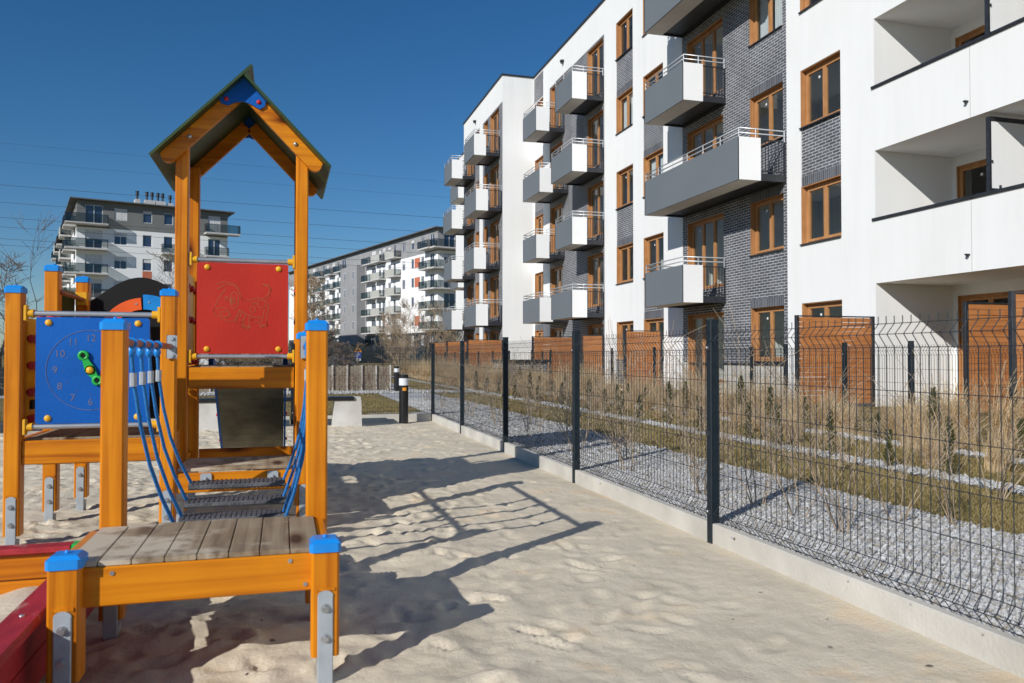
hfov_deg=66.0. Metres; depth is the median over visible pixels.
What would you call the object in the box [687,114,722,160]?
balcony door
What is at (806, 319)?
privacy screen
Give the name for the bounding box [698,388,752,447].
bare shrub
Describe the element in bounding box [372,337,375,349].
balcony door
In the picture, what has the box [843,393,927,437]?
grass clump
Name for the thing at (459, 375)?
bare shrub
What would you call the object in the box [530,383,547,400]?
grass clump
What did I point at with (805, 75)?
window
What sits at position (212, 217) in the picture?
power line
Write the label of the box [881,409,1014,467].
grass clump
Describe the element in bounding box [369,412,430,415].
gravel bed
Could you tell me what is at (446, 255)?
window
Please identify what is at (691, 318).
balcony door
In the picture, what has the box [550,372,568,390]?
grass clump
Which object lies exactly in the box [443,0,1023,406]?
apartment building
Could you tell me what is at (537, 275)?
window
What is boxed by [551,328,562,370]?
balcony door
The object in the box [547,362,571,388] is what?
grass clump
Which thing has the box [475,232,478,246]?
window
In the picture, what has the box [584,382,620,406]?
grass clump
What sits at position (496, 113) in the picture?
balcony door
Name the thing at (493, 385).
bare shrub
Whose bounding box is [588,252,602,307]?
balcony door
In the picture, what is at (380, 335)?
bare bush
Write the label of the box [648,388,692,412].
grass clump
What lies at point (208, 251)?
power line
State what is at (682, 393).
grass clump
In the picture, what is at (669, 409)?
conifer sapling
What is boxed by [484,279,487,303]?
window
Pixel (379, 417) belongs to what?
fence
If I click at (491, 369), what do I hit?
grass clump
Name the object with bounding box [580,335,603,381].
privacy screen
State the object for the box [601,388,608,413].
conifer sapling
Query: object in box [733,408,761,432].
grass clump
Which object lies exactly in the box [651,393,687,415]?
grass clump
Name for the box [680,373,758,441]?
bare shrub
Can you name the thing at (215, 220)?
window
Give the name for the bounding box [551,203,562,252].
balcony door
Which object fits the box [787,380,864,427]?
grass clump
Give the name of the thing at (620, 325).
window
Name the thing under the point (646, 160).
window
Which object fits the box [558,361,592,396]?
grass clump
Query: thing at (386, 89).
sky
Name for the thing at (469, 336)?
balcony door
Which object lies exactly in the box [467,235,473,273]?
balcony door
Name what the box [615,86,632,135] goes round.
window
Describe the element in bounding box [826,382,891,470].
bare shrub
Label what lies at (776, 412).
bare shrub
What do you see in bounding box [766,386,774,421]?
conifer sapling
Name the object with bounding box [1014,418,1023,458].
conifer sapling
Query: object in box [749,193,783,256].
window
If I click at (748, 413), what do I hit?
conifer sapling
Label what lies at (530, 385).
grass clump
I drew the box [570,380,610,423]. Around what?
bare shrub
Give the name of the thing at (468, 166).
balcony door
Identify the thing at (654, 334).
privacy screen
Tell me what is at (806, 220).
window
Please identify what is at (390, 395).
gravel bed
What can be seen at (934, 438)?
grass clump
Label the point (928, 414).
grass clump
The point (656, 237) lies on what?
window
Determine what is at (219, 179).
power line
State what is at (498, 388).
conifer sapling
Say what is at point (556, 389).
bare shrub
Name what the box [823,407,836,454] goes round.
conifer sapling
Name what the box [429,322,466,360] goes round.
bare bush
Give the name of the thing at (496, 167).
balcony door
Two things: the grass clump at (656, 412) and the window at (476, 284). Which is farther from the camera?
the window at (476, 284)
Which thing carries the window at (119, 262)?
in the apartment building at (101, 268)
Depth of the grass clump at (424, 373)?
37.61 m
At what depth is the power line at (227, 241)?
67.38 m
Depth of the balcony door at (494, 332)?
43.09 m
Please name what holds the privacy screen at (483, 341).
on the ground at (391, 401)
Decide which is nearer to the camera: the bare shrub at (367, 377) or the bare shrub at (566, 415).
the bare shrub at (566, 415)
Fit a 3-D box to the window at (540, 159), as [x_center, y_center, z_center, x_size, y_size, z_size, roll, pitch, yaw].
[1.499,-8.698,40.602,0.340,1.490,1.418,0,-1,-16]
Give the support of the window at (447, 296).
in the apartment building at (367, 293)
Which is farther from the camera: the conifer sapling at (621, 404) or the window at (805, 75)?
the window at (805, 75)
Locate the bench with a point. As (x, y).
(347, 411)
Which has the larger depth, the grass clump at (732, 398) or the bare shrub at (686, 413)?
the grass clump at (732, 398)
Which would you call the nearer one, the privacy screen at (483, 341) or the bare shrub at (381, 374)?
the bare shrub at (381, 374)
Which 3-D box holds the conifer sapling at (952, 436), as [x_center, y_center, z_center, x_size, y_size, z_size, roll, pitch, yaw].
[3.964,0.971,7.156,0.176,0.610,0.166,0,-1,-24]
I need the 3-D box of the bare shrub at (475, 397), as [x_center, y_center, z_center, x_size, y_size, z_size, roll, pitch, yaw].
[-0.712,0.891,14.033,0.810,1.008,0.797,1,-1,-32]
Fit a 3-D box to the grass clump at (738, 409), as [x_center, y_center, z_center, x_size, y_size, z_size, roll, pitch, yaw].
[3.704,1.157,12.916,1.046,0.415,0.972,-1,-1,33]
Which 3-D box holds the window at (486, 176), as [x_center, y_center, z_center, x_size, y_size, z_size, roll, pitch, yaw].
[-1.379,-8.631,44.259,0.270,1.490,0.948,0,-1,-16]
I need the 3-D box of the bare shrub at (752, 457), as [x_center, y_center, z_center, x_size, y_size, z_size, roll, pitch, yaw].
[1.731,0.480,5.786,0.624,1.529,0.730,1,-1,-43]
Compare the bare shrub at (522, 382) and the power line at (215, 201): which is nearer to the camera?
the bare shrub at (522, 382)
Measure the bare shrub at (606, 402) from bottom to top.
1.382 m
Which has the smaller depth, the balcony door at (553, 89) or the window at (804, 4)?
the window at (804, 4)
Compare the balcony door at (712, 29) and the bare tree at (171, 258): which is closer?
the balcony door at (712, 29)
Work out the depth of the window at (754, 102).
21.72 m
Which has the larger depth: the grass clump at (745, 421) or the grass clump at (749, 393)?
the grass clump at (749, 393)
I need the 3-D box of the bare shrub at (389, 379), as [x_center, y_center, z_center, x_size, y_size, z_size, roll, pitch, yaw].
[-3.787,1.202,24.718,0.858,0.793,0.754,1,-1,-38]
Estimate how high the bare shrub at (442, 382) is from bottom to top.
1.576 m
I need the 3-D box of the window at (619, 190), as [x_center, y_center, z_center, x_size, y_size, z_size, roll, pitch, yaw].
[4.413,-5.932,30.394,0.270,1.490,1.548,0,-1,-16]
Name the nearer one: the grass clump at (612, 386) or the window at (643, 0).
the grass clump at (612, 386)
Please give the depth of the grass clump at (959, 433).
9.06 m
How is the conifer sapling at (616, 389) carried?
on the gravel bed
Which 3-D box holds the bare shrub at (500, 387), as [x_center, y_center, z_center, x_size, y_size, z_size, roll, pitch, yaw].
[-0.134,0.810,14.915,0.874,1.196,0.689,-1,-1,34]
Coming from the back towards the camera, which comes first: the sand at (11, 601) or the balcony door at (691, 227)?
the balcony door at (691, 227)
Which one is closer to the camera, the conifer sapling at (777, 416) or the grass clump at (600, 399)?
the conifer sapling at (777, 416)
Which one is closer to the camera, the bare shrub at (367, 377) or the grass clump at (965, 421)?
the grass clump at (965, 421)
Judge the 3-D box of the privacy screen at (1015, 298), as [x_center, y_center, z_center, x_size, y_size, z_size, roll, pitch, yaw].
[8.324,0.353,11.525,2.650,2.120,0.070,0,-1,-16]
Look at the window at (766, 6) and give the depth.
22.07 m
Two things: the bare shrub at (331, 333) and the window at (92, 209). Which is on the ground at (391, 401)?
the bare shrub at (331, 333)
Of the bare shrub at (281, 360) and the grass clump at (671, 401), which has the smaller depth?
the grass clump at (671, 401)
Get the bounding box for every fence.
[0,343,430,430]
[0,365,390,394]
[338,346,426,374]
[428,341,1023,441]
[430,307,1023,678]
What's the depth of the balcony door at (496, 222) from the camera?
43.20 m
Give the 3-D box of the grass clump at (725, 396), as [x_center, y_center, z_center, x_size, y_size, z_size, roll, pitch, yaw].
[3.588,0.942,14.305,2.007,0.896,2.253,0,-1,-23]
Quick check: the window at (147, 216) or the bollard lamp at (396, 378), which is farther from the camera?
the window at (147, 216)
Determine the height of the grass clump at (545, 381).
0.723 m
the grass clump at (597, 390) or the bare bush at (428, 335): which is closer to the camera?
the grass clump at (597, 390)
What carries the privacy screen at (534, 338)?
on the ground at (391, 401)
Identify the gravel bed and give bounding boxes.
[0,390,469,397]
[334,376,1022,621]
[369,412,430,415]
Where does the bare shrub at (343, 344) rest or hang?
on the ground at (391, 401)
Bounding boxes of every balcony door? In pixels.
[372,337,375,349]
[467,165,473,175]
[467,187,473,225]
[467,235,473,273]
[467,284,473,305]
[467,334,473,338]
[490,108,498,151]
[490,163,498,206]
[490,219,498,263]
[490,275,498,317]
[490,331,498,354]
[551,79,562,126]
[551,140,562,188]
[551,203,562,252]
[551,265,562,294]
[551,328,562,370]
[587,38,602,94]
[587,109,602,167]
[588,181,602,237]
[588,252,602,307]
[588,324,603,366]
[687,16,722,95]
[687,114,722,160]
[687,212,723,288]
[688,312,723,382]
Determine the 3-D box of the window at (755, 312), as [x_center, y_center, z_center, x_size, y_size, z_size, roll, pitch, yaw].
[7.001,-0.187,21.421,0.270,1.510,1.538,0,-1,-16]
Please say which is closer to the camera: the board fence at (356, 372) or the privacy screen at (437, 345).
the board fence at (356, 372)
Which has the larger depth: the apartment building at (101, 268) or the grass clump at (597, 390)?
the apartment building at (101, 268)
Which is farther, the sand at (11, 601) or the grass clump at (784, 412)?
the grass clump at (784, 412)
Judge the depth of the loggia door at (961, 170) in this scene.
17.87 m
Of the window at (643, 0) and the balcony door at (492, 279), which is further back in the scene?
the balcony door at (492, 279)
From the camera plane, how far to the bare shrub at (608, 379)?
13.79 m
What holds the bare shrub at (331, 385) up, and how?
on the gravel bed at (360, 393)
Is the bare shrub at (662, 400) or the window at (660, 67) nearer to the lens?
the bare shrub at (662, 400)
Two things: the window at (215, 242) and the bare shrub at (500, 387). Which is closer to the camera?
the bare shrub at (500, 387)
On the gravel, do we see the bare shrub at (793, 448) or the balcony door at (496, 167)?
the bare shrub at (793, 448)
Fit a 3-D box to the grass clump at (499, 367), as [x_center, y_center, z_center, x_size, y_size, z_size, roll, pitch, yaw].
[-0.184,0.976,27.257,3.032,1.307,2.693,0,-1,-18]
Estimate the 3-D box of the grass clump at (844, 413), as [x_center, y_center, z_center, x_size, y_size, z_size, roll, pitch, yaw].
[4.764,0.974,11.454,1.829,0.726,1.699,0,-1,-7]
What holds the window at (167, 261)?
in the apartment building at (101, 268)
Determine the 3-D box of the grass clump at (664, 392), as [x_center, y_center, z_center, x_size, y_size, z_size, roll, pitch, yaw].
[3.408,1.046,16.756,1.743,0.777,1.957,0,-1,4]
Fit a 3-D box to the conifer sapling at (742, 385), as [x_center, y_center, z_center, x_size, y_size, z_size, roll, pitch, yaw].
[3.846,0.974,13.259,0.229,0.849,0.230,0,-1,-13]
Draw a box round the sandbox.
[0,540,94,682]
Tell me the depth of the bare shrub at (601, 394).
12.45 m
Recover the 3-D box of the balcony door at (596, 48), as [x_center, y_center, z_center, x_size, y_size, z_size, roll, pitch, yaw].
[3.616,-11.434,33.383,0.214,2.196,1.756,0,-1,-16]
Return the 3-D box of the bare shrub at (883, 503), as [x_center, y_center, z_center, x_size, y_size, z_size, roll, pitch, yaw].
[2.699,0.685,5.166,0.804,1.082,1.020,1,-1,-29]
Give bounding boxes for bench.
[199,396,361,430]
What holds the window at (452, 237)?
in the apartment building at (367, 293)
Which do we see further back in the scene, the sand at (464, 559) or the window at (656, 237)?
the window at (656, 237)
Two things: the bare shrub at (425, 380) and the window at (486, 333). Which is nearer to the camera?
the bare shrub at (425, 380)
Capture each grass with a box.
[403,372,1023,455]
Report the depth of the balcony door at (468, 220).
48.68 m
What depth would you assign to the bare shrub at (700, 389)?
11.21 m
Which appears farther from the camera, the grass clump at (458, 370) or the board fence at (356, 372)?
the grass clump at (458, 370)
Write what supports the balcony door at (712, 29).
in the apartment building at (620, 166)
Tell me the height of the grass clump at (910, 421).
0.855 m
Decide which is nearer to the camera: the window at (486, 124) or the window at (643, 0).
the window at (643, 0)
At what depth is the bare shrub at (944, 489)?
5.13 m
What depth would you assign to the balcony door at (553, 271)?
38.64 m
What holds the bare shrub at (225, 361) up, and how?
on the ground at (391, 401)
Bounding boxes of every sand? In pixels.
[0,421,1023,682]
[0,586,38,622]
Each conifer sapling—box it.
[474,371,477,388]
[496,378,500,393]
[512,383,518,397]
[527,372,532,398]
[586,379,592,407]
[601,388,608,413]
[614,384,617,402]
[619,391,625,416]
[636,395,643,419]
[664,382,674,423]
[681,380,688,411]
[696,406,703,430]
[735,375,747,416]
[743,402,754,438]
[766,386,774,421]
[771,404,784,443]
[801,396,809,428]
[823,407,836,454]
[873,414,881,438]
[882,428,894,465]
[926,387,941,436]
[940,416,957,474]
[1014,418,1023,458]
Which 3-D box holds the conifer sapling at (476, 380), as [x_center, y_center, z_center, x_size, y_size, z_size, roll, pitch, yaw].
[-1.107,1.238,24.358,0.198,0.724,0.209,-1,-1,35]
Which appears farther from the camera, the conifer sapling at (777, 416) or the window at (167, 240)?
the window at (167, 240)
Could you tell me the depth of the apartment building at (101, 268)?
96.44 m
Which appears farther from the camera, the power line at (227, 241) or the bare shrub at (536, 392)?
the power line at (227, 241)
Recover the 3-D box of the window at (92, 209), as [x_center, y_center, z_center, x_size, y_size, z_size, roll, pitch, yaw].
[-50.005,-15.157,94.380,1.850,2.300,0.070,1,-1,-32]
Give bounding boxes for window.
[85,204,102,222]
[85,229,102,247]
[85,254,101,272]
[91,279,101,297]
[114,208,126,220]
[114,233,126,244]
[114,257,126,268]
[142,259,151,270]
[143,211,151,223]
[143,235,151,246]
[164,213,172,224]
[164,237,172,243]
[164,260,172,271]
[208,216,219,232]
[208,239,219,255]
[444,235,454,246]
[444,252,454,259]
[444,293,454,300]
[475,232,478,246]
[475,282,478,303]
[484,121,487,147]
[484,173,487,188]
[484,226,487,252]
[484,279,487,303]
[484,332,487,354]
[535,155,542,169]
[535,213,542,233]
[535,272,542,297]
[535,330,542,351]
[615,8,632,60]
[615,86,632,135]
[615,164,632,209]
[615,242,632,284]
[617,321,632,359]
[642,0,645,37]
[642,63,662,117]
[642,148,662,197]
[642,232,663,278]
[643,318,663,360]
[748,0,781,47]
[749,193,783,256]
[750,82,782,146]
[751,305,783,362]
[798,0,820,13]
[799,50,840,129]
[800,175,841,245]
[802,300,841,358]
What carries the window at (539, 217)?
in the apartment building at (620, 166)
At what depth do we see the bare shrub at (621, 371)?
9.35 m
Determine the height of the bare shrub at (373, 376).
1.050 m
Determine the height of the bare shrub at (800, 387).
1.408 m
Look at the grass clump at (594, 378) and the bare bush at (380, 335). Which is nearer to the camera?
the grass clump at (594, 378)
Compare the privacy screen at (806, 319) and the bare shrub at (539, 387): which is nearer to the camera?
the bare shrub at (539, 387)
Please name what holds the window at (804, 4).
in the apartment building at (620, 166)
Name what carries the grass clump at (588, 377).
on the ground at (391, 401)
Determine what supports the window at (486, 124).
in the apartment building at (620, 166)
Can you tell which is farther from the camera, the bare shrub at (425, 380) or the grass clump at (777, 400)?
the bare shrub at (425, 380)
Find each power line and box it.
[0,217,453,246]
[0,238,430,263]
[3,202,438,232]
[7,185,439,217]
[8,143,441,181]
[8,245,440,269]
[9,161,449,197]
[9,227,452,254]
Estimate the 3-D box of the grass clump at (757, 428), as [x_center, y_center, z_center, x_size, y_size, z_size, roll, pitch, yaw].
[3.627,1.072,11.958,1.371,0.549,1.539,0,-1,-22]
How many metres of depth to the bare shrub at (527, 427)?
10.63 m
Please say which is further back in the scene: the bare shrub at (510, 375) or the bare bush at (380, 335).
the bare bush at (380, 335)
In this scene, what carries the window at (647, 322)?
in the apartment building at (620, 166)
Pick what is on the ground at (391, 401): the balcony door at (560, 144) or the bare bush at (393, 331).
the bare bush at (393, 331)
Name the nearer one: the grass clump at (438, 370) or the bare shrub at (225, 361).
the bare shrub at (225, 361)
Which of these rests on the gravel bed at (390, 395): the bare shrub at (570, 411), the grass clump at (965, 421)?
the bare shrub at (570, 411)
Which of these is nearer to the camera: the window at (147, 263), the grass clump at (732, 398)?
the grass clump at (732, 398)
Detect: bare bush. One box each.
[374,310,417,366]
[376,311,420,373]
[393,297,445,363]
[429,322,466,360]
[437,314,463,341]
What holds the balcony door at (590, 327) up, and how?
in the apartment building at (620, 166)
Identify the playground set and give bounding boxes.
[2,64,340,682]
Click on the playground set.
(104, 378)
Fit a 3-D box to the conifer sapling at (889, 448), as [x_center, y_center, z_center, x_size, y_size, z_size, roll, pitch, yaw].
[3.704,1.063,7.759,0.128,0.446,0.135,-1,-1,31]
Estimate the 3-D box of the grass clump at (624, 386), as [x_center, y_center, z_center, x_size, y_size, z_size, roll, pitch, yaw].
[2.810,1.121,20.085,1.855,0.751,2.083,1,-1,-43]
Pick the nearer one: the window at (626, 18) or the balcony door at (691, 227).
the balcony door at (691, 227)
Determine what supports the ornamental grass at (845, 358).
on the ground at (391, 401)
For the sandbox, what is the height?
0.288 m
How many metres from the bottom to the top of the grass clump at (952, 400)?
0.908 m
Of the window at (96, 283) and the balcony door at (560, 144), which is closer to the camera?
the balcony door at (560, 144)
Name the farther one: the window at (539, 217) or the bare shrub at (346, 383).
the window at (539, 217)
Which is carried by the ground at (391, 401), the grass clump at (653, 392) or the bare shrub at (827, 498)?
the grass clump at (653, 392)
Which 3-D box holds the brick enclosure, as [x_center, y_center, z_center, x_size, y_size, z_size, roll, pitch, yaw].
[0.307,1.205,29.178,1.840,1.070,1.700,0,-1,-16]
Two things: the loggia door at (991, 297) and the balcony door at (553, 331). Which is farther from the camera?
the balcony door at (553, 331)
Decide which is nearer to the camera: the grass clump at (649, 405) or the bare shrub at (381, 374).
the grass clump at (649, 405)
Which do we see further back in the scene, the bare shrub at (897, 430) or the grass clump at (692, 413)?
the grass clump at (692, 413)
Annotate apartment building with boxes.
[51,191,239,364]
[288,226,455,363]
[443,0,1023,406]
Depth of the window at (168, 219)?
98.79 m
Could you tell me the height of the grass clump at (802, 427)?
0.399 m
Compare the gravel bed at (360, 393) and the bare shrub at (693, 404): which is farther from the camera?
the gravel bed at (360, 393)
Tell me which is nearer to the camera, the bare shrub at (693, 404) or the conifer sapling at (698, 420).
the bare shrub at (693, 404)
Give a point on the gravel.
(760, 510)
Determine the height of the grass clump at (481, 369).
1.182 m
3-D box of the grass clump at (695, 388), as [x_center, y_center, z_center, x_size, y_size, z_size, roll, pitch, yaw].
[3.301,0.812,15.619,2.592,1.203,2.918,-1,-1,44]
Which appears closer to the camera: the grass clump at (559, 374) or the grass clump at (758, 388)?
the grass clump at (758, 388)
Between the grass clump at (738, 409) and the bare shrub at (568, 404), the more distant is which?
the grass clump at (738, 409)
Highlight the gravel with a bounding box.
[199,387,1023,638]
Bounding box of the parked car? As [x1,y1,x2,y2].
[273,352,356,375]
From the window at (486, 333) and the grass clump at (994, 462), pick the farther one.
the window at (486, 333)
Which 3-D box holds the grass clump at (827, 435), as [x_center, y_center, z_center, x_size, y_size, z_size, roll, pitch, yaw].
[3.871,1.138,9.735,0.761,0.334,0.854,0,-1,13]
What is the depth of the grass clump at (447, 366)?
34.38 m
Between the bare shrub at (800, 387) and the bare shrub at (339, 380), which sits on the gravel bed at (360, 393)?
the bare shrub at (339, 380)
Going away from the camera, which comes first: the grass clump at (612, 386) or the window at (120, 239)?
the grass clump at (612, 386)
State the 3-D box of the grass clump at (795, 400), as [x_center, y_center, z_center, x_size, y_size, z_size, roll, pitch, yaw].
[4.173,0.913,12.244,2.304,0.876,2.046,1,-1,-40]
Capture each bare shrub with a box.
[0,337,4,366]
[206,359,245,364]
[243,359,278,364]
[271,341,293,364]
[328,329,338,366]
[328,341,370,374]
[328,362,351,389]
[330,369,346,390]
[337,368,359,390]
[349,366,375,389]
[358,364,390,390]
[366,364,393,389]
[380,369,406,390]
[409,360,443,400]
[427,339,458,406]
[430,343,479,409]
[446,368,490,416]
[463,353,542,425]
[469,339,502,419]
[482,360,523,413]
[494,381,536,436]
[496,359,526,397]
[501,364,539,404]
[508,360,542,409]
[512,344,586,429]
[521,338,553,422]
[526,366,615,448]
[530,365,571,413]
[534,375,599,430]
[539,343,590,441]
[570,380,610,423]
[580,349,641,418]
[580,382,658,458]
[582,343,625,425]
[588,331,658,470]
[598,321,705,447]
[614,347,681,439]
[627,338,771,480]
[650,378,751,493]
[655,347,734,465]
[676,343,732,431]
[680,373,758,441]
[696,307,799,504]
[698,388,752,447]
[720,355,840,516]
[740,388,869,491]
[744,347,802,452]
[756,363,892,533]
[763,330,873,462]
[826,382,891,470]
[827,388,931,484]
[830,366,1019,521]
[857,350,974,525]
[921,361,1023,501]
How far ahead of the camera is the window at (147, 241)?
97.47 m
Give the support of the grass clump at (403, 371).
on the gravel bed
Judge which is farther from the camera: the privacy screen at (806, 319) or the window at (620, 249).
the window at (620, 249)
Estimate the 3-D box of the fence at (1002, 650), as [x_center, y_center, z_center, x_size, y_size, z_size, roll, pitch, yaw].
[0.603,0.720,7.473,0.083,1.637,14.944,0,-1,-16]
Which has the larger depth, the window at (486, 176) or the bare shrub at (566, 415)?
the window at (486, 176)
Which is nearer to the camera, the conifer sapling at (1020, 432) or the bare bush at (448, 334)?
the conifer sapling at (1020, 432)
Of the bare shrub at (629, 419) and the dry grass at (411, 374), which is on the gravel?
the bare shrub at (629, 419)
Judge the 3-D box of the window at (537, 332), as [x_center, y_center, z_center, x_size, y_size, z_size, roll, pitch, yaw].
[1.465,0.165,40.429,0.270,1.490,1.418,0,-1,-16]
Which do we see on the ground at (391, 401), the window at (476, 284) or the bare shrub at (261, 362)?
the bare shrub at (261, 362)
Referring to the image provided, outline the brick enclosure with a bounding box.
[491,359,548,384]
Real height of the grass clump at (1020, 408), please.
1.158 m
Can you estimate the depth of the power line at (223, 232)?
66.32 m
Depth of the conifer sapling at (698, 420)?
11.29 m
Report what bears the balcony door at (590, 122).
in the apartment building at (620, 166)
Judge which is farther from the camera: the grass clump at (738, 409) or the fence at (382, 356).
the fence at (382, 356)
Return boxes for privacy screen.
[429,342,447,361]
[446,341,466,362]
[467,339,502,367]
[532,336,571,379]
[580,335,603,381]
[623,330,662,385]
[794,315,874,406]
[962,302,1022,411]
[1008,291,1023,418]
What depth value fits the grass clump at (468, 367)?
33.35 m
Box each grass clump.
[399,355,415,373]
[409,361,428,376]
[416,365,436,378]
[425,355,447,376]
[430,354,456,375]
[438,368,455,384]
[439,357,469,384]
[453,358,477,378]
[471,358,492,378]
[481,354,531,385]
[482,356,519,382]
[519,372,558,395]
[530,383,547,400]
[536,371,554,389]
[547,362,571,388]
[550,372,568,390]
[551,362,607,389]
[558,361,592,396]
[580,365,607,385]
[580,376,610,405]
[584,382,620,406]
[590,372,625,400]
[601,375,641,395]
[612,383,637,409]
[612,398,629,412]
[617,371,675,389]
[621,375,651,403]
[633,380,664,402]
[635,387,660,410]
[641,374,682,404]
[643,376,680,393]
[647,405,664,417]
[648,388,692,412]
[650,358,719,409]
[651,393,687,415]
[657,376,700,408]
[679,369,737,416]
[686,401,704,419]
[695,380,743,412]
[719,363,805,421]
[721,377,777,405]
[722,401,761,423]
[726,375,828,427]
[726,400,771,429]
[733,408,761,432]
[751,384,793,418]
[757,400,846,434]
[759,403,821,443]
[783,412,809,437]
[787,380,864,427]
[806,423,838,445]
[811,389,880,431]
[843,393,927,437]
[857,391,981,435]
[860,391,922,417]
[864,381,1022,449]
[876,369,1022,449]
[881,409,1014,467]
[885,377,1010,429]
[896,428,980,450]
[908,360,1023,452]
[935,421,984,448]
[955,418,1023,472]
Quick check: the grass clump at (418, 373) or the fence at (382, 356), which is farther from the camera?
the fence at (382, 356)
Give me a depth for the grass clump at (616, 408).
15.24 m
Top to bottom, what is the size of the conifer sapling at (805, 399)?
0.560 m
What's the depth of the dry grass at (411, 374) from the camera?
20.46 m
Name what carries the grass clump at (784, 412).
on the ground at (391, 401)
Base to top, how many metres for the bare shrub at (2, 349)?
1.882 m
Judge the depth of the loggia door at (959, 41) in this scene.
17.73 m
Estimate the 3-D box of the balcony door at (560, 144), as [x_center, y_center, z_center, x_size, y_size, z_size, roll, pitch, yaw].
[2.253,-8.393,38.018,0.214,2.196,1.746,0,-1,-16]
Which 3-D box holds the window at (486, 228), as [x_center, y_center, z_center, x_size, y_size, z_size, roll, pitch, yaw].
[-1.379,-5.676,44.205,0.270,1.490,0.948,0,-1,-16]
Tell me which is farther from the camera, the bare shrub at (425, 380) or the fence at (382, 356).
the fence at (382, 356)
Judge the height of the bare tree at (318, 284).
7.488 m
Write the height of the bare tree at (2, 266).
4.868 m
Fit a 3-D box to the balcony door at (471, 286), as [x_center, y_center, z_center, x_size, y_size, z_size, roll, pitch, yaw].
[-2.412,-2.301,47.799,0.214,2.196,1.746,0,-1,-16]
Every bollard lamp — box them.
[395,366,398,390]
[399,374,408,423]
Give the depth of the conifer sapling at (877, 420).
10.22 m
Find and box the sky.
[0,0,601,423]
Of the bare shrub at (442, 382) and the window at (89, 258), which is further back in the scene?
the window at (89, 258)
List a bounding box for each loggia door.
[955,25,984,47]
[957,159,985,197]
[958,290,1023,406]
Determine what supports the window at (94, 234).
in the apartment building at (101, 268)
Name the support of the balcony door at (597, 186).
in the apartment building at (620, 166)
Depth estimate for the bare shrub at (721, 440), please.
6.17 m
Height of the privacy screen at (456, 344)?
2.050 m
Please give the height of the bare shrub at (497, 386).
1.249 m
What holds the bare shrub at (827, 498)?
on the gravel
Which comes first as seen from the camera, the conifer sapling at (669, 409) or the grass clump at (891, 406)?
the grass clump at (891, 406)
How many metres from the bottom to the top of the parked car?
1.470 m
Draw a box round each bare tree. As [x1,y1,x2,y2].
[0,251,39,366]
[2,211,74,318]
[147,249,174,288]
[288,274,344,331]
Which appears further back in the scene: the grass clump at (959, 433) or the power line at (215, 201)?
the power line at (215, 201)
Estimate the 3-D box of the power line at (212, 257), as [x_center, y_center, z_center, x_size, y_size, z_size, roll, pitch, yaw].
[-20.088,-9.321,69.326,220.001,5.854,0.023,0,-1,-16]
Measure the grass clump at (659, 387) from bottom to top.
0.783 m
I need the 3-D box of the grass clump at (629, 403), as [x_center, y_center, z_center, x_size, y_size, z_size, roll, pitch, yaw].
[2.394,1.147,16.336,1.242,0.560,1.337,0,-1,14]
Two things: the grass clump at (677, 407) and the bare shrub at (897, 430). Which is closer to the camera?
the bare shrub at (897, 430)
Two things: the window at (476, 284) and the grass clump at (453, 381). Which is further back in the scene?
the window at (476, 284)
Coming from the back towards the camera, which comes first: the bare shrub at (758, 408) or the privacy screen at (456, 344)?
the privacy screen at (456, 344)
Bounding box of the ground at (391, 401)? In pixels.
[0,356,1023,533]
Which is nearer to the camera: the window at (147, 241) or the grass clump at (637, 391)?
the grass clump at (637, 391)
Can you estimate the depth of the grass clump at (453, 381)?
30.60 m
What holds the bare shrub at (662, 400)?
on the ground at (391, 401)
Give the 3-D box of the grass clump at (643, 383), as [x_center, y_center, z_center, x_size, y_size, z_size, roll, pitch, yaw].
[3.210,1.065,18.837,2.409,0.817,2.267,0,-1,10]
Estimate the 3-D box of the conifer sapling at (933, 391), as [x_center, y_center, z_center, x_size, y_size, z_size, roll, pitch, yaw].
[5.011,0.923,9.374,0.217,0.801,0.216,1,-1,-40]
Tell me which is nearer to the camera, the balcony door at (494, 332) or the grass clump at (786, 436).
the grass clump at (786, 436)
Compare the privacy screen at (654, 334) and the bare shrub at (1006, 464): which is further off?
the privacy screen at (654, 334)
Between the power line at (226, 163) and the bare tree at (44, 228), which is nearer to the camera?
the bare tree at (44, 228)
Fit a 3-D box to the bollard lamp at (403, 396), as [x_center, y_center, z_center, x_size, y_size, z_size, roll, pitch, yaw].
[-1.936,1.051,14.103,0.168,0.920,0.168,0,-1,-16]
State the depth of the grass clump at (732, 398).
14.90 m
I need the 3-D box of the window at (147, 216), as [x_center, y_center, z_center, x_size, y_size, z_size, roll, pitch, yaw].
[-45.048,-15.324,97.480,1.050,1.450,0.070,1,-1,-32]
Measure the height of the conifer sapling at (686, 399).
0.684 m
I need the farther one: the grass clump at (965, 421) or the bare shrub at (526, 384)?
the bare shrub at (526, 384)
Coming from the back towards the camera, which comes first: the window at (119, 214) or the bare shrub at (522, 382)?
the window at (119, 214)
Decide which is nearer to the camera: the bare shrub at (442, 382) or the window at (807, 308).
the bare shrub at (442, 382)
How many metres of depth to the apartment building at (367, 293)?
130.20 m
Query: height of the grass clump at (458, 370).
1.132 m

